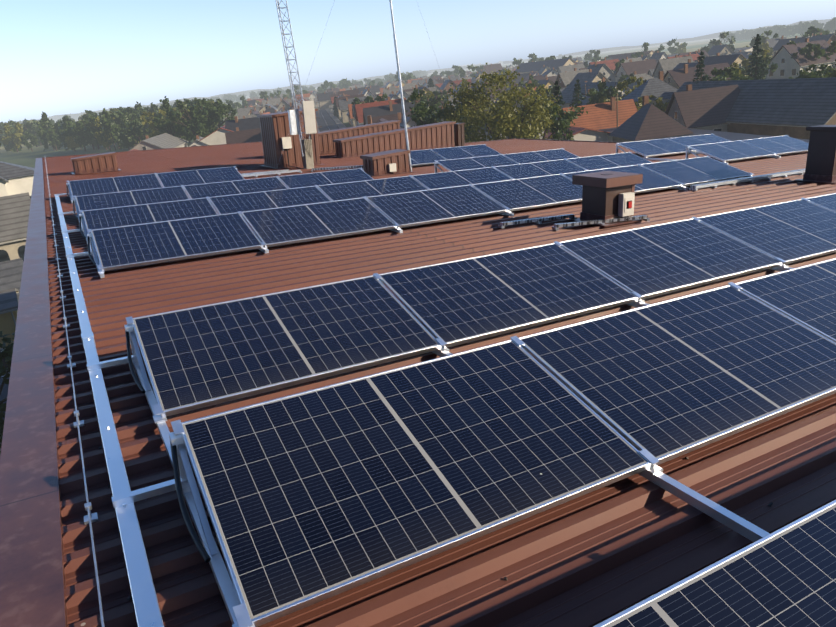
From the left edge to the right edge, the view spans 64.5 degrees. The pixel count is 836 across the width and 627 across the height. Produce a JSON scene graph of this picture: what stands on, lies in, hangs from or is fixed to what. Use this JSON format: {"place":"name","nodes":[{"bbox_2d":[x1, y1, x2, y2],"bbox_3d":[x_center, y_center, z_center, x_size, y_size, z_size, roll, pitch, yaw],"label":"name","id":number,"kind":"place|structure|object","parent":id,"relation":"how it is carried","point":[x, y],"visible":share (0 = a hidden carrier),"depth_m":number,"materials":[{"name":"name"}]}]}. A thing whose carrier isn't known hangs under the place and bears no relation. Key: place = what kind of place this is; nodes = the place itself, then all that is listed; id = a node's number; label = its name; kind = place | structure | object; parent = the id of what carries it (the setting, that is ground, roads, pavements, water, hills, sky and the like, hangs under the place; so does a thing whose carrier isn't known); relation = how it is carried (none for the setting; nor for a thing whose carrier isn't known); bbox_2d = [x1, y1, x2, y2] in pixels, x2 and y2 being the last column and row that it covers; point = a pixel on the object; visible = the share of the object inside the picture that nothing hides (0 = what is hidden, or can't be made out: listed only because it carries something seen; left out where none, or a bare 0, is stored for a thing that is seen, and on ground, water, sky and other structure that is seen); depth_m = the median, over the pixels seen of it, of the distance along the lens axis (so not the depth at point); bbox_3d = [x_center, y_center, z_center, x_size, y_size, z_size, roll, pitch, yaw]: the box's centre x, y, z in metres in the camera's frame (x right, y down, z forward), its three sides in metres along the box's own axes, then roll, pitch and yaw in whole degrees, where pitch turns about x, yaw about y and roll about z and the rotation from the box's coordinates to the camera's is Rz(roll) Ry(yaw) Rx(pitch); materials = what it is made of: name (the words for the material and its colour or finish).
{"place":"outdoors","nodes":[
{"label":"outdoors","id":0,"kind":"place"},
{"bbox_2d":[45,157,103,626],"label":"lightning wire","id":1,"kind":"object","parent":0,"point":[89,518],"visible":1,"depth_m":3.13,"materials":[{"name":"metal"}]},
{"bbox_2d":[54,193,188,626],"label":"edge rail aluminium","id":2,"kind":"object","parent":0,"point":[142,587],"visible":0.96,"depth_m":2.79,"materials":[{"name":"silver metal"}]},
{"bbox_2d":[66,185,210,562],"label":"electrical cables","id":3,"kind":"object","parent":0,"point":[194,536],"visible":1,"depth_m":2.64,"materials":[{"name":"black rubber"}]},
{"bbox_2d":[288,101,316,154],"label":"antenna panels","id":4,"kind":"object","parent":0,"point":[309,117],"visible":0.94,"depth_m":17.12,"materials":[{"name":"white plastic"}]},
{"bbox_2d":[0,45,732,450],"bbox_3d":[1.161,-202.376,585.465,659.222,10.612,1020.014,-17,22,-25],"label":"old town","id":5,"kind":"object","parent":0,"point":[12,249],"visible":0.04,"depth_m":203.46},
{"bbox_2d":[333,45,758,116],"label":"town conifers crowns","id":6,"kind":"object","parent":5,"relation":"on","point":[431,82],"visible":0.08,"depth_m":309.82,"materials":[{"name":"green plant"}]},
{"bbox_2d":[0,37,786,303],"bbox_3d":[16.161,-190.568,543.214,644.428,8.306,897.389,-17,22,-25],"label":"house roof","id":7,"kind":"structure","parent":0,"point":[10,274],"depth_m":110.15,"materials":[{"name":"brown tile"}]},
{"bbox_2d":[0,41,833,349],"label":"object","id":8,"kind":"object","parent":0,"point":[494,101],"depth_m":163.42,"materials":[{"name":"white"}]},
{"bbox_2d":[0,26,834,167],"bbox_3d":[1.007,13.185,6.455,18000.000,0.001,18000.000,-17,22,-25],"label":"terrain","id":9,"kind":"structure","parent":0,"point":[25,156],"depth_m":360.89,"materials":[{"name":"green plant"}]},
{"bbox_2d":[0,331,14,453],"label":"yard tree","id":10,"kind":"object","parent":9,"relation":"on","point":[6,352],"depth_m":24.90,"materials":[{"name":"green plant"}]},
{"bbox_2d":[316,108,346,131],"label":"road","id":11,"kind":"structure","parent":9,"relation":"on","point":[339,123],"depth_m":269.83,"materials":[{"name":"grey asphalt"}]},
{"bbox_2d":[0,79,731,151],"bbox_3d":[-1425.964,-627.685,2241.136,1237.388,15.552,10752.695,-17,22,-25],"label":"trees","id":12,"kind":"object","parent":9,"relation":"on","point":[189,141],"visible":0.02,"depth_m":264.17,"materials":[{"name":"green plant"}]},
{"bbox_2d":[0,52,750,348],"bbox_3d":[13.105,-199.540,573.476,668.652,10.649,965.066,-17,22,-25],"label":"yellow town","id":13,"kind":"object","parent":9,"relation":"on","point":[7,325],"depth_m":38.87},
{"bbox_2d":[0,37,772,150],"bbox_3d":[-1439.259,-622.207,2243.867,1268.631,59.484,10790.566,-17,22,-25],"label":"trees","id":14,"kind":"object","parent":9,"relation":"on","point":[620,86],"visible":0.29,"depth_m":230.57,"materials":[{"name":"green plant"}]},
{"bbox_2d":[0,29,834,150],"bbox_3d":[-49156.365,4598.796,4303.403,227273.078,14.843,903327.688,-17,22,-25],"label":"trees","id":15,"kind":"object","parent":9,"relation":"on","point":[219,125],"visible":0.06,"depth_m":230.66,"materials":[{"name":"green plant"}]},
{"bbox_2d":[0,17,835,151],"bbox_3d":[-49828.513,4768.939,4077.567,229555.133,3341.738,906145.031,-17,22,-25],"label":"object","id":16,"kind":"object","parent":15,"relation":"on","point":[65,125],"visible":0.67,"depth_m":277.64,"materials":[{"name":"green plant"}]},
{"bbox_2d":[38,19,831,120],"bbox_3d":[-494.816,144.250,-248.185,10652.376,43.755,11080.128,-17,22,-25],"label":"hills","id":17,"kind":"structure","parent":9,"relation":"on","point":[709,36],"depth_m":5070.05,"materials":[{"name":"green plant"}]},
{"bbox_2d":[405,92,479,141],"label":"tree","id":18,"kind":"object","parent":9,"relation":"on","point":[421,110],"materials":[{"name":"green plant"}]},
{"bbox_2d":[434,63,561,142],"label":"tree","id":19,"kind":"object","parent":9,"relation":"on","point":[504,114],"depth_m":80.37,"materials":[{"name":"green plant"}]},
{"bbox_2d":[507,95,587,139],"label":"tree","id":20,"kind":"object","parent":9,"relation":"on","point":[563,123],"depth_m":84.91,"materials":[{"name":"green plant"}]},
{"bbox_2d":[550,81,574,139],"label":"spruce","id":21,"kind":"object","parent":9,"relation":"on","point":[556,88],"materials":[{"name":"green plant"}]},
{"bbox_2d":[693,51,711,83],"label":"spruce","id":22,"kind":"object","parent":9,"relation":"on","point":[699,71],"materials":[{"name":"green plant"}]},
{"bbox_2d":[745,34,768,79],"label":"spruce","id":23,"kind":"object","parent":9,"relation":"on","point":[758,75],"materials":[{"name":"green plant"}]},
{"bbox_2d":[0,31,835,419],"bbox_3d":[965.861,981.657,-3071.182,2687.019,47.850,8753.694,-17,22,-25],"label":"town","id":24,"kind":"object","parent":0,"point":[803,102]},
{"bbox_2d":[0,49,835,369],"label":"window","id":25,"kind":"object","parent":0,"point":[4,255],"depth_m":104.34,"materials":[{"name":"grey"}]},
{"bbox_2d":[0,0,835,122],"label":"sky","id":26,"kind":"structure","parent":0,"point":[58,57],"materials":[{"name":"blue"}]},
{"bbox_2d":[66,133,809,626],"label":"panel mounting rails","id":27,"kind":"object","parent":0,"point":[238,613],"visible":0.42,"depth_m":2.69,"materials":[{"name":"silver metal"}]},
{"bbox_2d":[68,173,162,198],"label":"solar panel","id":28,"kind":"object","parent":27,"relation":"on","point":[111,184],"visible":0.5,"depth_m":13.68,"materials":[{"name":"blue glass"}]},
{"bbox_2d":[76,186,189,213],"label":"solar panel","id":29,"kind":"object","parent":27,"relation":"on","point":[123,198],"visible":0.44,"depth_m":11.04,"materials":[{"name":"blue glass"}]},
{"bbox_2d":[82,198,217,232],"bbox_3d":[-3.666,-1.315,9.179,1.700,0.048,1.000,-12,35,-26],"label":"solar panel","id":30,"kind":"object","parent":27,"relation":"on","point":[94,219],"visible":0.67,"depth_m":9.26,"materials":[{"name":"blue glass"}]},
{"bbox_2d":[91,212,262,270],"bbox_3d":[-2.754,-0.849,7.579,1.700,0.048,1.000,-12,35,-26],"label":"solar panel","id":31,"kind":"object","parent":27,"relation":"on","point":[143,244],"visible":0.94,"depth_m":7.51,"materials":[{"name":"blue glass"}]},
{"bbox_2d":[156,166,244,187],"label":"solar panel","id":32,"kind":"object","parent":27,"relation":"on","point":[192,177],"visible":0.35,"depth_m":14.45,"materials":[{"name":"blue glass"}]},
{"bbox_2d":[183,177,287,205],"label":"solar panel","id":33,"kind":"object","parent":27,"relation":"on","point":[196,191],"visible":0.5,"depth_m":11.80,"materials":[{"name":"blue glass"}]},
{"bbox_2d":[209,186,330,214],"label":"solar panel","id":34,"kind":"object","parent":27,"relation":"on","point":[235,203],"visible":0.58,"depth_m":10.03,"materials":[{"name":"blue glass"}]},
{"bbox_2d":[132,275,440,416],"bbox_3d":[-0.833,0.135,4.209,1.700,0.048,1.000,-12,35,-26],"label":"solar panel","id":35,"kind":"object","parent":27,"relation":"on","point":[198,357],"visible":0.9,"depth_m":4.11,"materials":[{"name":"blue glass"}]},
{"bbox_2d":[241,197,396,246],"bbox_3d":[-1.247,-1.170,8.344,1.700,0.049,1.000,-12,35,-26],"label":"solar panel","id":36,"kind":"object","parent":27,"relation":"on","point":[270,227],"visible":0.96,"depth_m":8.27,"materials":[{"name":"blue glass"}]},
{"bbox_2d":[278,168,373,188],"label":"solar panel","id":37,"kind":"object","parent":27,"relation":"on","point":[319,178],"visible":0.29,"depth_m":12.57,"materials":[{"name":"blue glass"}]},
{"bbox_2d":[317,176,428,200],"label":"solar panel","id":38,"kind":"object","parent":27,"relation":"on","point":[360,189],"visible":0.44,"depth_m":10.79,"materials":[{"name":"blue glass"}]},
{"bbox_2d":[181,339,650,626],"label":"solar panel","id":39,"kind":"object","parent":27,"relation":"on","point":[313,496],"visible":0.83,"depth_m":2.63,"materials":[{"name":"blue glass"}]},
{"bbox_2d":[410,149,445,165],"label":"solar panel","id":40,"kind":"object","parent":27,"relation":"on","point":[423,157],"visible":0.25,"depth_m":16.84,"materials":[{"name":"blue glass"}]},
{"bbox_2d":[367,185,507,227],"bbox_3d":[0.259,-1.492,9.109,1.700,0.048,1.000,-12,35,-26],"label":"solar panel","id":41,"kind":"object","parent":27,"relation":"on","point":[413,208],"visible":0.85,"depth_m":9.04,"materials":[{"name":"blue glass"}]},
{"bbox_2d":[412,167,512,188],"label":"solar panel","id":42,"kind":"object","parent":27,"relation":"on","point":[457,178],"visible":0.46,"depth_m":11.56,"materials":[{"name":"blue glass"}]},
{"bbox_2d":[432,144,500,159],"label":"solar panel","id":43,"kind":"object","parent":27,"relation":"on","point":[449,153],"visible":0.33,"depth_m":17.51,"materials":[{"name":"blue glass"}]},
{"bbox_2d":[436,155,517,170],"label":"solar panel","id":44,"kind":"object","parent":27,"relation":"on","point":[473,163],"visible":0.6,"depth_m":14.10,"materials":[{"name":"blue glass"}]},
{"bbox_2d":[379,243,637,347],"bbox_3d":[0.673,-0.187,4.974,1.700,0.049,1.000,-12,35,-26],"label":"solar panel","id":45,"kind":"object","parent":27,"relation":"on","point":[456,302],"visible":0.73,"depth_m":4.88,"materials":[{"name":"blue glass"}]},
{"bbox_2d":[472,174,582,211],"bbox_3d":[1.766,-1.813,9.874,1.700,0.049,1.000,-12,35,-26],"label":"solar panel","id":46,"kind":"object","parent":27,"relation":"on","point":[531,192],"visible":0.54,"depth_m":9.79,"materials":[{"name":"blue glass"}]},
{"bbox_2d":[495,159,587,178],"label":"solar panel","id":47,"kind":"object","parent":27,"relation":"on","point":[533,169],"visible":0.48,"depth_m":12.33,"materials":[{"name":"blue glass"}]},
{"bbox_2d":[504,149,578,163],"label":"solar panel","id":48,"kind":"object","parent":27,"relation":"on","point":[537,156],"visible":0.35,"depth_m":14.87,"materials":[{"name":"blue glass"}]},
{"bbox_2d":[567,152,652,169],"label":"solar panel","id":49,"kind":"object","parent":27,"relation":"on","point":[607,161],"visible":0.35,"depth_m":13.09,"materials":[{"name":"blue glass"}]},
{"bbox_2d":[563,165,682,192],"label":"solar panel","id":50,"kind":"object","parent":27,"relation":"on","point":[652,181],"visible":0.54,"depth_m":10.74,"materials":[{"name":"blue glass"}]},
{"bbox_2d":[617,138,695,156],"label":"solar panel","id":51,"kind":"object","parent":27,"relation":"on","point":[656,147],"visible":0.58,"depth_m":16.23,"materials":[{"name":"blue glass"}]},
{"bbox_2d":[559,218,782,299],"bbox_3d":[2.180,-0.509,5.739,1.700,0.048,1.000,-12,35,-26],"label":"solar panel","id":52,"kind":"object","parent":27,"relation":"on","point":[647,262],"visible":0.85,"depth_m":5.66,"materials":[{"name":"blue glass"}]},
{"bbox_2d":[519,285,835,466],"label":"solar panel","id":53,"kind":"object","parent":27,"relation":"on","point":[665,381],"visible":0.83,"depth_m":3.41,"materials":[{"name":"blue glass"}]},
{"bbox_2d":[641,156,751,185],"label":"solar panel","id":54,"kind":"object","parent":27,"relation":"on","point":[695,171],"visible":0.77,"depth_m":11.35,"materials":[{"name":"blue glass"}]},
{"bbox_2d":[668,134,729,145],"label":"solar panel","id":55,"kind":"object","parent":27,"relation":"on","point":[698,139],"visible":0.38,"depth_m":17.17,"materials":[{"name":"blue glass"}]},
{"bbox_2d":[593,500,835,626],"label":"solar panel","id":56,"kind":"object","parent":27,"relation":"on","point":[784,576],"visible":1,"depth_m":1.72,"materials":[{"name":"blue glass"}]},
{"bbox_2d":[687,140,775,161],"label":"solar panel","id":57,"kind":"object","parent":27,"relation":"on","point":[732,150],"visible":0.96,"depth_m":14.46,"materials":[{"name":"blue glass"}]},
{"bbox_2d":[698,199,835,264],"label":"solar panel","id":58,"kind":"object","parent":27,"relation":"on","point":[793,231],"visible":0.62,"depth_m":6.42,"materials":[{"name":"blue glass"}]},
{"bbox_2d":[741,135,808,154],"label":"solar panel","id":59,"kind":"object","parent":27,"relation":"on","point":[782,145],"visible":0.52,"depth_m":15.24,"materials":[{"name":"blue glass"}]},
{"bbox_2d":[735,258,835,342],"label":"solar panel","id":60,"kind":"object","parent":27,"relation":"on","point":[805,295],"visible":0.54,"depth_m":4.22,"materials":[{"name":"blue glass"}]},
{"bbox_2d":[805,193,835,211],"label":"solar panel","id":61,"kind":"object","parent":27,"relation":"on","point":[827,201],"depth_m":7.23,"materials":[{"name":"blue glass"}]},
{"bbox_2d":[42,139,835,626],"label":"roof sheet","id":62,"kind":"object","parent":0,"point":[598,555],"visible":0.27,"depth_m":2.98,"materials":[{"name":"brown metal"}]},
{"bbox_2d":[301,139,313,168],"bbox_3d":[-2.931,-4.217,17.598,0.220,0.790,0.220,-12,20,-26],"label":"mast concrete post","id":63,"kind":"object","parent":62,"relation":"on","point":[308,162],"visible":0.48,"depth_m":17.51,"materials":[{"name":"beige concrete"}]},
{"bbox_2d":[0,138,622,626],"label":"roof edge flashing","id":64,"kind":"object","parent":62,"relation":"on","point":[32,580],"visible":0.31,"depth_m":3.15,"materials":[{"name":"brown metal"}]},
{"bbox_2d":[71,152,117,173],"bbox_3d":[-9.699,-4.500,19.892,1.230,0.582,0.680,-12,20,-26],"label":"chimney","id":65,"kind":"object","parent":64,"relation":"on","point":[108,160],"visible":0.67,"depth_m":19.64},
{"bbox_2d":[257,109,319,167],"bbox_3d":[-3.600,-4.891,18.564,1.300,1.546,1.400,-12,20,-26],"label":"chimney","id":66,"kind":"object","parent":64,"relation":"on","point":[275,128],"visible":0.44,"depth_m":18.02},
{"bbox_2d":[281,137,396,173],"bbox_3d":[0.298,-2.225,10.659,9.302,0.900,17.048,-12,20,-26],"label":"electrical box","id":67,"kind":"object","parent":66,"relation":"attached to","point":[286,143],"visible":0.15,"depth_m":17.77,"materials":[{"name":"white plastic"}]},
{"bbox_2d":[275,0,309,156],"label":"lattice mast","id":68,"kind":"object","parent":64,"relation":"on","point":[288,59],"visible":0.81,"depth_m":16.79,"materials":[{"name":"metal"}]},
{"bbox_2d":[275,0,454,172],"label":"steel pole with guys","id":69,"kind":"object","parent":64,"relation":"on","point":[400,87],"visible":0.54,"depth_m":14.77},
{"bbox_2d":[71,145,835,226],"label":"chimney flashings","id":70,"kind":"object","parent":64,"relation":"on","point":[825,179],"visible":0.5,"depth_m":10.92,"materials":[{"name":"metal"}]},
{"bbox_2d":[360,149,409,174],"bbox_3d":[-0.748,-3.472,15.320,0.960,0.550,0.680,-12,20,-26],"label":"chimney","id":71,"kind":"object","parent":70,"relation":"on","point":[377,161],"visible":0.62,"depth_m":15.06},
{"bbox_2d":[572,171,642,215],"bbox_3d":[2.371,-1.436,8.346,0.600,0.629,0.600,-12,20,-26],"label":"vent chimney","id":72,"kind":"object","parent":70,"relation":"on","point":[602,190],"visible":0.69,"depth_m":8.15,"materials":[{"name":"brown metal"}]},
{"bbox_2d":[618,192,634,219],"bbox_3d":[2.581,-1.326,8.181,0.200,0.319,0.111,-12,20,-26],"label":"switch box","id":73,"kind":"object","parent":72,"relation":"attached to","point":[625,204],"visible":0.85,"depth_m":8.14,"materials":[{"name":"white plastic"}]},
{"bbox_2d":[805,125,835,183],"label":"tall chimney","id":74,"kind":"object","parent":70,"relation":"on","point":[821,156],"visible":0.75,"depth_m":10.62,"materials":[{"name":"brown metal"}]},
{"bbox_2d":[454,123,464,146],"bbox_3d":[1.425,-6.133,22.817,0.310,0.830,0.310,-12,20,-26],"label":"chimney","id":75,"kind":"object","parent":64,"relation":"on","point":[459,139],"visible":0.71,"depth_m":22.71,"materials":[{"name":"brown metal"}]},
{"bbox_2d":[317,120,455,156],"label":"parapet wall","id":76,"kind":"structure","parent":62,"relation":"on","point":[376,137],"depth_m":21.73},
{"bbox_2d":[95,415,772,600],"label":"roof screws","id":77,"kind":"object","parent":62,"relation":"in","point":[505,578],"visible":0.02,"depth_m":2.63,"materials":[{"name":"silver metal"}]},
{"bbox_2d":[246,50,653,129],"bbox_3d":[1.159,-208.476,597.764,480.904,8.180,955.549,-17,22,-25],"label":"house roofs","id":78,"kind":"object","parent":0,"point":[598,116],"visible":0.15,"depth_m":103.23,"materials":[{"name":"red tile"}]},
{"bbox_2d":[248,41,776,125],"bbox_3d":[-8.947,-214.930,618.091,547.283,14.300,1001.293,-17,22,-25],"label":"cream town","id":79,"kind":"object","parent":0,"point":[739,59],"visible":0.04,"depth_m":285.74},
{"bbox_2d":[241,165,804,230],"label":"cable trays","id":80,"kind":"object","parent":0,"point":[645,217],"visible":0.83,"depth_m":10.59,"materials":[{"name":"grey metal"}]},
{"bbox_2d":[225,37,835,143],"bbox_3d":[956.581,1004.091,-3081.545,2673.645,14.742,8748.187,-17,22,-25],"label":"house roofs","id":81,"kind":"object","parent":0,"point":[705,107],"visible":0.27,"depth_m":132.29,"materials":[{"name":"tile"}]},
{"bbox_2d":[569,79,584,106],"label":"spruce","id":82,"kind":"object","parent":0,"point":[575,94],"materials":[{"name":"green plant"}]}
]}

